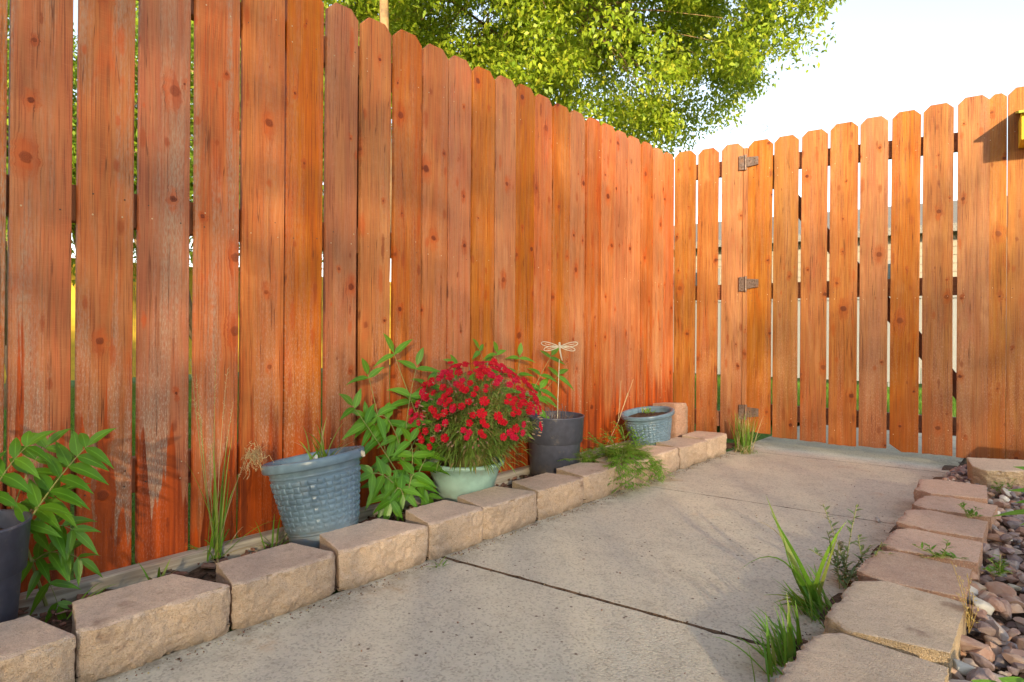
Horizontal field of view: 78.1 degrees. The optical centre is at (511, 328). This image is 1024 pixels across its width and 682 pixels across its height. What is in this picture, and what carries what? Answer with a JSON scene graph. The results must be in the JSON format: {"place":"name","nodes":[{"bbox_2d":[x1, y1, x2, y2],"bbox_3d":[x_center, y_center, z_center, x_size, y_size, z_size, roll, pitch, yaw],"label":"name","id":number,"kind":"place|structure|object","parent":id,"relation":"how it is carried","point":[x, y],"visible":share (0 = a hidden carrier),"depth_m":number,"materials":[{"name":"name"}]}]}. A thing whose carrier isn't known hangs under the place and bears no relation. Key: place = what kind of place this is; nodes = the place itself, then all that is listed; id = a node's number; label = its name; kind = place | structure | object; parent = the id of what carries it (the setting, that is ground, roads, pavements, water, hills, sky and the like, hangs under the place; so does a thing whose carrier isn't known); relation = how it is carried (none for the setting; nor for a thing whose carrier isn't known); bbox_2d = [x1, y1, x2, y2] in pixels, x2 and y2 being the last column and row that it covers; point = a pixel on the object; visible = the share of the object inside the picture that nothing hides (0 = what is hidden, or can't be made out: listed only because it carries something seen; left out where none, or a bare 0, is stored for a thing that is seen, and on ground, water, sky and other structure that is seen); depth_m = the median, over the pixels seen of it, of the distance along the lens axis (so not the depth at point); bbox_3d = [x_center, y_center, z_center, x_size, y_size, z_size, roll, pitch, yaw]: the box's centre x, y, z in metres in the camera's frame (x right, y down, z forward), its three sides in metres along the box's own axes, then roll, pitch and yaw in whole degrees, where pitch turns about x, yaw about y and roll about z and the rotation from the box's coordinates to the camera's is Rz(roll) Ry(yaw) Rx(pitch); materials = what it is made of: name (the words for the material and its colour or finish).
{"place":"outdoors","nodes":[
{"label":"outdoors","id":0,"kind":"place"},
{"bbox_2d":[294,417,353,459],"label":"pot grass","id":1,"kind":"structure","parent":0,"point":[323,452],"depth_m":1.89,"materials":[{"name":"green plant"}]},
{"bbox_2d":[38,443,734,678],"bbox_3d":[-0.306,0.657,2.123,0.490,0.034,4.420,0,0,41],"label":"planting bed","id":2,"kind":"object","parent":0,"point":[194,573],"visible":0.06,"depth_m":1.62,"materials":[{"name":"soil"}]},
{"bbox_2d":[0,509,31,622],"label":"flower pot","id":3,"kind":"object","parent":2,"relation":"on","point":[14,538],"visible":0.86,"depth_m":1.26,"materials":[{"name":"grey plastic"}]},
{"bbox_2d":[0,615,75,681],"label":"edging block","id":4,"kind":"structure","parent":2,"relation":"on","point":[32,649],"depth_m":1.13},
{"bbox_2d":[0,428,115,622],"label":"ash seedling","id":5,"kind":"object","parent":2,"relation":"on","point":[63,543],"visible":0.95,"depth_m":1.38,"materials":[{"name":"green plant"}]},
{"bbox_2d":[67,584,114,618],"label":"grass tuft","id":6,"kind":"object","parent":2,"relation":"on","point":[70,614],"visible":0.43,"depth_m":1.43,"materials":[{"name":"green plant"}]},
{"bbox_2d":[72,574,230,681],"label":"edging block","id":7,"kind":"structure","parent":2,"relation":"on","point":[125,629],"depth_m":1.28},
{"bbox_2d":[140,558,174,579],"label":"grass tuft","id":8,"kind":"object","parent":2,"relation":"on","point":[158,574],"visible":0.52,"depth_m":1.57,"materials":[{"name":"green plant"}]},
{"bbox_2d":[186,355,275,563],"bbox_3d":[-0.852,0.356,1.770,0.256,0.571,0.310,0,0,17],"label":"grass weed","id":9,"kind":"object","parent":2,"relation":"on","point":[216,541],"depth_m":1.73,"materials":[{"name":"green plant"}]},
{"bbox_2d":[253,514,288,548],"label":"grass tuft","id":10,"kind":"object","parent":2,"relation":"on","point":[271,543],"visible":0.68,"depth_m":1.83,"materials":[{"name":"green plant"}]},
{"bbox_2d":[216,542,334,629],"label":"edging block","id":11,"kind":"structure","parent":2,"relation":"on","point":[270,583],"depth_m":1.49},
{"bbox_2d":[261,446,364,547],"bbox_3d":[-0.568,0.498,1.861,0.295,0.251,0.295,-13,-5,40],"label":"flower pot","id":12,"kind":"object","parent":2,"relation":"on","point":[315,497],"visible":0.86,"depth_m":1.76,"materials":[{"name":"blue plastic"}]},
{"bbox_2d":[241,440,272,478],"bbox_3d":[-0.718,0.365,1.776,0.080,0.112,0.054,0,0,-39],"label":"root tangle","id":13,"kind":"object","parent":12,"relation":"hanging from","point":[254,456],"visible":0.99,"depth_m":1.77,"materials":[{"name":"plant"}]},
{"bbox_2d":[18,440,630,618],"bbox_3d":[-0.494,0.653,2.153,0.040,0.087,4.420,0,0,41],"label":"timber board","id":14,"kind":"object","parent":2,"relation":"on","point":[187,561],"visible":0.2,"depth_m":1.67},
{"bbox_2d":[18,446,631,627],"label":"mulch chips","id":15,"kind":"object","parent":2,"relation":"on","point":[210,565],"visible":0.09,"depth_m":1.65,"materials":[{"name":"wood"}]},
{"bbox_2d":[319,518,427,590],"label":"edging block","id":16,"kind":"structure","parent":2,"relation":"on","point":[366,552],"depth_m":1.71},
{"bbox_2d":[339,333,449,521],"bbox_3d":[-0.370,0.341,2.142,0.237,0.651,0.494,0,0,41],"label":"vine seedling","id":17,"kind":"object","parent":2,"relation":"on","point":[396,494],"visible":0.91,"depth_m":2.10,"materials":[{"name":"green plant"}]},
{"bbox_2d":[406,500,483,559],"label":"edging block","id":18,"kind":"structure","parent":2,"relation":"on","point":[453,526],"depth_m":1.91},
{"bbox_2d":[424,453,503,501],"bbox_3d":[-0.175,0.561,2.334,0.293,0.160,0.294,0,0,41],"label":"bowl planter","id":19,"kind":"object","parent":2,"relation":"on","point":[451,486],"visible":0.4,"depth_m":2.23,"materials":[{"name":"teal ceramic"}]},
{"bbox_2d":[408,358,542,474],"bbox_3d":[-0.129,0.315,2.302,0.484,0.412,0.489,0,0,41],"label":"dianthus","id":20,"kind":"object","parent":19,"relation":"in","point":[497,433],"visible":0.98,"depth_m":2.19,"materials":[{"name":"red plant"}]},
{"bbox_2d":[457,486,536,539],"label":"edging block","id":21,"kind":"structure","parent":2,"relation":"on","point":[506,510],"depth_m":2.10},
{"bbox_2d":[443,338,573,454],"bbox_3d":[0.007,0.283,2.651,0.162,0.488,0.772,0,0,45],"label":"leafy weed","id":22,"kind":"object","parent":2,"relation":"on","point":[543,382],"visible":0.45,"depth_m":2.72,"materials":[{"name":"green plant"}]},
{"bbox_2d":[512,473,583,519],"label":"edging block","id":23,"kind":"structure","parent":2,"relation":"on","point":[556,494],"depth_m":2.31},
{"bbox_2d":[525,411,584,476],"bbox_3d":[0.184,0.508,2.751,0.260,0.268,0.260,0,0,41],"label":"flower pot","id":24,"kind":"object","parent":2,"relation":"on","point":[555,442],"visible":0.65,"depth_m":2.65,"materials":[{"name":"grey plastic"}]},
{"bbox_2d":[541,404,573,418],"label":"dead plant","id":25,"kind":"object","parent":24,"relation":"on","point":[554,415],"visible":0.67,"depth_m":2.75,"materials":[{"name":"brown plant"}]},
{"bbox_2d":[541,341,577,418],"bbox_3d":[0.203,0.253,2.720,0.161,0.396,0.012,0,0,-3],"label":"dragonfly stake","id":26,"kind":"object","parent":24,"relation":"in","point":[559,346],"visible":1,"depth_m":2.72,"materials":[{"name":"beige paint"}]},
{"bbox_2d":[556,462,620,502],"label":"edging block","id":27,"kind":"structure","parent":2,"relation":"on","point":[598,477],"depth_m":2.52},
{"bbox_2d":[557,381,672,492],"bbox_3d":[0.511,0.471,2.870,0.468,0.422,0.830,0,0,41],"label":"feathery weed","id":28,"kind":"object","parent":2,"relation":"on","point":[612,451],"visible":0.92,"depth_m":2.75,"materials":[{"name":"green plant"}]},
{"bbox_2d":[595,456,650,489],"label":"edging block","id":29,"kind":"structure","parent":2,"relation":"on","point":[637,481],"depth_m":2.72,"materials":[{"name":"beige concrete"}]},
{"bbox_2d":[620,406,674,446],"bbox_3d":[0.715,0.530,3.292,0.280,0.200,0.280,-5,4,41],"label":"flower pot","id":30,"kind":"object","parent":2,"relation":"on","point":[657,423],"visible":0.82,"depth_m":3.20,"materials":[{"name":"blue plastic"}]},
{"bbox_2d":[627,445,679,478],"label":"edging block","id":31,"kind":"structure","parent":2,"relation":"on","point":[670,456],"depth_m":2.94,"materials":[{"name":"beige concrete"}]},
{"bbox_2d":[653,402,687,438],"bbox_3d":[0.891,0.531,3.552,0.100,0.239,0.177,0,0,-34],"label":"spare block","id":32,"kind":"object","parent":2,"relation":"on","point":[679,427],"depth_m":3.48,"materials":[{"name":"beige concrete"}]},
{"bbox_2d":[656,437,707,468],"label":"edging block","id":33,"kind":"structure","parent":2,"relation":"on","point":[692,451],"depth_m":3.15,"materials":[{"name":"beige concrete"}]},
{"bbox_2d":[682,431,726,458],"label":"edging block","id":34,"kind":"structure","parent":2,"relation":"on","point":[716,445],"depth_m":3.36,"materials":[{"name":"beige concrete"}]},
{"bbox_2d":[3,372,1005,580],"bbox_3d":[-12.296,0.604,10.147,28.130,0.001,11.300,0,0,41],"label":"side lawn","id":35,"kind":"structure","parent":0,"point":[72,577],"depth_m":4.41,"materials":[{"name":"green plant"}]},
{"bbox_2d":[4,0,137,409],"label":"shrub","id":36,"kind":"object","parent":35,"relation":"on","point":[74,132],"visible":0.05,"depth_m":5.04,"materials":[{"name":"green plant"}]},
{"bbox_2d":[7,22,193,289],"bbox_3d":[-4.077,-1.085,6.184,2.683,3.672,2.738,0,0,41],"label":"shrub","id":37,"kind":"object","parent":35,"relation":"on","point":[135,175],"visible":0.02,"depth_m":6.08,"materials":[{"name":"green plant"}]},
{"bbox_2d":[4,258,390,382],"bbox_3d":[-4.584,-0.052,7.920,0.150,1.580,12.100,0,0,41],"label":"board fence","id":38,"kind":"object","parent":35,"relation":"on","point":[134,328],"visible":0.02,"depth_m":7.78,"materials":[{"name":"wood"}]},
{"bbox_2d":[72,3,324,339],"bbox_3d":[-3.004,-1.125,5.933,2.584,3.766,2.473,0,0,41],"label":"shrub","id":39,"kind":"object","parent":35,"relation":"on","point":[191,157],"visible":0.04,"depth_m":5.48,"materials":[{"name":"green plant"}]},
{"bbox_2d":[190,68,324,268],"bbox_3d":[-2.726,-1.190,7.457,2.431,3.901,2.433,0,0,-8],"label":"shrub","id":40,"kind":"object","parent":35,"relation":"on","point":[323,162],"depth_m":6.96,"materials":[{"name":"green plant"}]},
{"bbox_2d":[73,0,481,185],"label":"tree","id":41,"kind":"object","parent":35,"relation":"on","point":[359,5],"visible":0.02,"depth_m":7.24,"materials":[{"name":"green plant"}]},
{"bbox_2d":[7,0,1023,281],"label":"sky","id":42,"kind":"structure","parent":0,"point":[888,58],"materials":[{"name":"white"}]},
{"bbox_2d":[75,420,963,681],"bbox_3d":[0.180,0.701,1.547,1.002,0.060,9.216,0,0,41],"label":"path","id":43,"kind":"structure","parent":0,"point":[396,629],"depth_m":1.60,"materials":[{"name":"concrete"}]},
{"bbox_2d":[0,0,673,592],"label":"long fence","id":44,"kind":"object","parent":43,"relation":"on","point":[526,218],"visible":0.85,"depth_m":1.92,"materials":[{"name":"brown wood"}]},
{"bbox_2d":[114,453,913,681],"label":"crumbs","id":45,"kind":"object","parent":43,"relation":"on","point":[471,564],"visible":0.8,"depth_m":1.67,"materials":[{"name":"soil"}]},
{"bbox_2d":[324,0,845,258],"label":"tree","id":46,"kind":"object","parent":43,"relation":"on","point":[563,60],"visible":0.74,"depth_m":6.91,"materials":[{"name":"green plant"}]},
{"bbox_2d":[673,143,751,448],"bbox_3d":[1.225,-0.156,3.855,0.442,1.870,0.146,0,0,35],"label":"fence panel","id":47,"kind":"object","parent":43,"relation":"on","point":[707,172],"visible":0.88,"depth_m":3.80,"materials":[{"name":"orange wood"}]},
{"bbox_2d":[739,93,1006,458],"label":"garden gate","id":48,"kind":"structure","parent":47,"relation":"attached to","point":[974,385],"depth_m":3.27,"materials":[{"name":"orange wood"}]},
{"bbox_2d":[734,444,757,454],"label":"grass tuft","id":49,"kind":"object","parent":43,"relation":"on","point":[743,451],"visible":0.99,"depth_m":3.43,"materials":[{"name":"green plant"}]},
{"bbox_2d":[729,410,764,450],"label":"grass tuft","id":50,"kind":"object","parent":43,"relation":"on","point":[743,437],"visible":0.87,"depth_m":3.49,"materials":[{"name":"green plant"}]},
{"bbox_2d":[730,122,767,147],"bbox_3d":[1.734,-0.410,4.638,0.264,2.225,0.264,0,0,41],"label":"plant cage","id":51,"kind":"object","parent":43,"relation":"on","point":[746,133],"visible":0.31,"depth_m":4.67,"materials":[{"name":"metal"}]},
{"bbox_2d":[712,592,802,681],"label":"grass clump","id":52,"kind":"object","parent":43,"relation":"on","point":[787,645],"visible":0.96,"depth_m":1.26,"materials":[{"name":"green plant"}]},
{"bbox_2d":[741,496,846,627],"bbox_3d":[0.697,0.564,1.504,0.199,0.281,0.215,0,0,-11],"label":"grass clump","id":53,"kind":"object","parent":43,"relation":"on","point":[811,594],"visible":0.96,"depth_m":1.50,"materials":[{"name":"green plant"}]},
{"bbox_2d":[642,407,655,412],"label":"pot grass","id":54,"kind":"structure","parent":0,"point":[648,410],"depth_m":3.32,"materials":[{"name":"green plant"}]},
{"bbox_2d":[321,365,1005,415],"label":"lawn","id":55,"kind":"structure","parent":0,"point":[798,380],"depth_m":8.01,"materials":[{"name":"green plant"}]},
{"bbox_2d":[673,292,1006,386],"bbox_3d":[4.577,0.177,7.936,11.744,1.250,0.150,0,0,34],"label":"vinyl fence","id":56,"kind":"object","parent":55,"relation":"on","point":[888,344],"visible":0.05,"depth_m":8.20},
{"bbox_2d":[696,200,1006,328],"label":"neighbour house","id":57,"kind":"structure","parent":0,"point":[889,241],"depth_m":12.33,"materials":[{"name":"beige"}]},
{"bbox_2d":[696,268,719,285],"bbox_3d":[4.020,-0.802,13.920,1.100,1.000,0.045,0,0,35],"label":"window","id":58,"kind":"structure","parent":57,"relation":"in","point":[718,268],"depth_m":13.60,"materials":[{"name":"grey plastic"}]},
{"bbox_2d":[859,260,890,278],"bbox_3d":[6.812,-0.782,11.980,1.100,1.000,0.045,0,0,35],"label":"window","id":59,"kind":"structure","parent":57,"relation":"in","point":[889,261],"depth_m":11.79,"materials":[{"name":"grey plastic"}]},
{"bbox_2d":[793,462,1023,679],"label":"soil","id":60,"kind":"structure","parent":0,"point":[837,598],"depth_m":1.50,"materials":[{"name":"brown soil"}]},
{"bbox_2d":[809,504,893,589],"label":"knotweed","id":61,"kind":"object","parent":60,"relation":"on","point":[852,575],"visible":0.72,"depth_m":1.69,"materials":[{"name":"green plant"}]},
{"bbox_2d":[775,633,948,681],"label":"edging block","id":62,"kind":"structure","parent":60,"relation":"on","point":[834,657],"depth_m":1.07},
{"bbox_2d":[823,581,966,679],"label":"edging block","id":63,"kind":"structure","parent":60,"relation":"on","point":[930,627],"depth_m":1.25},
{"bbox_2d":[857,551,971,627],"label":"edging block","id":64,"kind":"structure","parent":60,"relation":"on","point":[935,577],"depth_m":1.51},
{"bbox_2d":[881,528,982,582],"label":"edging block","id":65,"kind":"structure","parent":60,"relation":"on","point":[905,539],"depth_m":1.70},
{"bbox_2d":[912,539,964,558],"bbox_3d":[1.088,0.563,1.611,0.144,0.052,0.057,0,0,-8],"label":"sprout","id":66,"kind":"object","parent":65,"relation":"on","point":[944,554],"visible":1,"depth_m":1.61,"materials":[{"name":"green plant"}]},
{"bbox_2d":[896,509,987,565],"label":"edging block","id":67,"kind":"structure","parent":60,"relation":"on","point":[941,523],"depth_m":1.90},
{"bbox_2d":[913,479,987,503],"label":"edging block","id":68,"kind":"structure","parent":60,"relation":"on","point":[952,489],"depth_m":2.29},
{"bbox_2d":[912,496,997,542],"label":"edging block","id":69,"kind":"structure","parent":60,"relation":"on","point":[950,505],"depth_m":2.07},
{"bbox_2d":[958,502,982,517],"bbox_3d":[1.425,0.562,1.966,0.085,0.047,0.043,0,0,0],"label":"sprout","id":70,"kind":"object","parent":69,"relation":"on","point":[971,512],"visible":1,"depth_m":1.96,"materials":[{"name":"green plant"}]},
{"bbox_2d":[947,557,981,632],"bbox_3d":[0.921,0.548,1.292,0.071,0.168,0.036,0,0,-6],"label":"seed spray","id":71,"kind":"object","parent":60,"relation":"on","point":[969,625],"visible":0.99,"depth_m":1.29,"materials":[{"name":"plant"}]},
{"bbox_2d":[967,457,1023,495],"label":"edging block","id":72,"kind":"structure","parent":60,"relation":"on","point":[987,472],"depth_m":2.59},
{"bbox_2d":[1005,86,1023,459],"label":"fence panel","id":73,"kind":"object","parent":60,"relation":"on","point":[1014,428],"visible":0.98,"depth_m":2.97,"materials":[{"name":"orange wood"}]},
{"bbox_2d":[1015,110,1023,147],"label":"birdhouse","id":74,"kind":"object","parent":73,"relation":"attached to","point":[1021,133],"visible":1,"depth_m":2.85,"materials":[{"name":"yellow paint"}]},
{"bbox_2d":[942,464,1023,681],"bbox_3d":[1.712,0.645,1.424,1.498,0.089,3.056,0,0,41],"label":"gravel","id":75,"kind":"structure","parent":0,"point":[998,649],"depth_m":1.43,"materials":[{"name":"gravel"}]},
{"bbox_2d":[953,659,974,675],"bbox_3d":[0.821,0.617,1.154,0.038,0.027,0.030,0,0,-7],"label":"rock","id":76,"kind":"object","parent":75,"relation":"on","point":[962,668],"visible":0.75,"depth_m":1.14,"materials":[{"name":"white stone"}]},
{"bbox_2d":[970,596,994,615],"bbox_3d":[1.046,0.618,1.408,0.045,0.031,0.044,0,0,9],"label":"rock","id":77,"kind":"object","parent":75,"relation":"on","point":[989,608],"visible":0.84,"depth_m":1.39,"materials":[{"name":"white stone"}]},
{"bbox_2d":[982,554,1012,576],"bbox_3d":[1.217,0.594,1.583,0.068,0.052,0.076,0,0,41],"label":"sprout","id":78,"kind":"object","parent":75,"relation":"on","point":[1000,568],"visible":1,"depth_m":1.59,"materials":[{"name":"green plant"}]},
{"bbox_2d":[971,676,1023,681],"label":"broad leaved plant","id":79,"kind":"object","parent":75,"relation":"on","point":[1011,679],"visible":1,"depth_m":1.01,"materials":[{"name":"green plant"}]},
{"bbox_2d":[991,478,1016,492],"bbox_3d":[1.905,0.605,2.438,0.123,0.059,0.053,0,0,-17],"label":"sprout","id":80,"kind":"object","parent":75,"relation":"on","point":[1008,484],"visible":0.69,"depth_m":2.44,"materials":[{"name":"green plant"}]},
{"bbox_2d":[1000,488,1011,496],"bbox_3d":[1.879,0.621,2.399,0.029,0.032,0.047,0,0,-9],"label":"rock","id":81,"kind":"object","parent":75,"relation":"on","point":[1005,491],"visible":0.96,"depth_m":2.39,"materials":[{"name":"white stone"}]},
{"bbox_2d":[992,466,1023,525],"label":"broad leaved plant","id":82,"kind":"object","parent":75,"relation":"on","point":[1017,512],"visible":1,"depth_m":1.79,"materials":[{"name":"green plant"}]}
]}

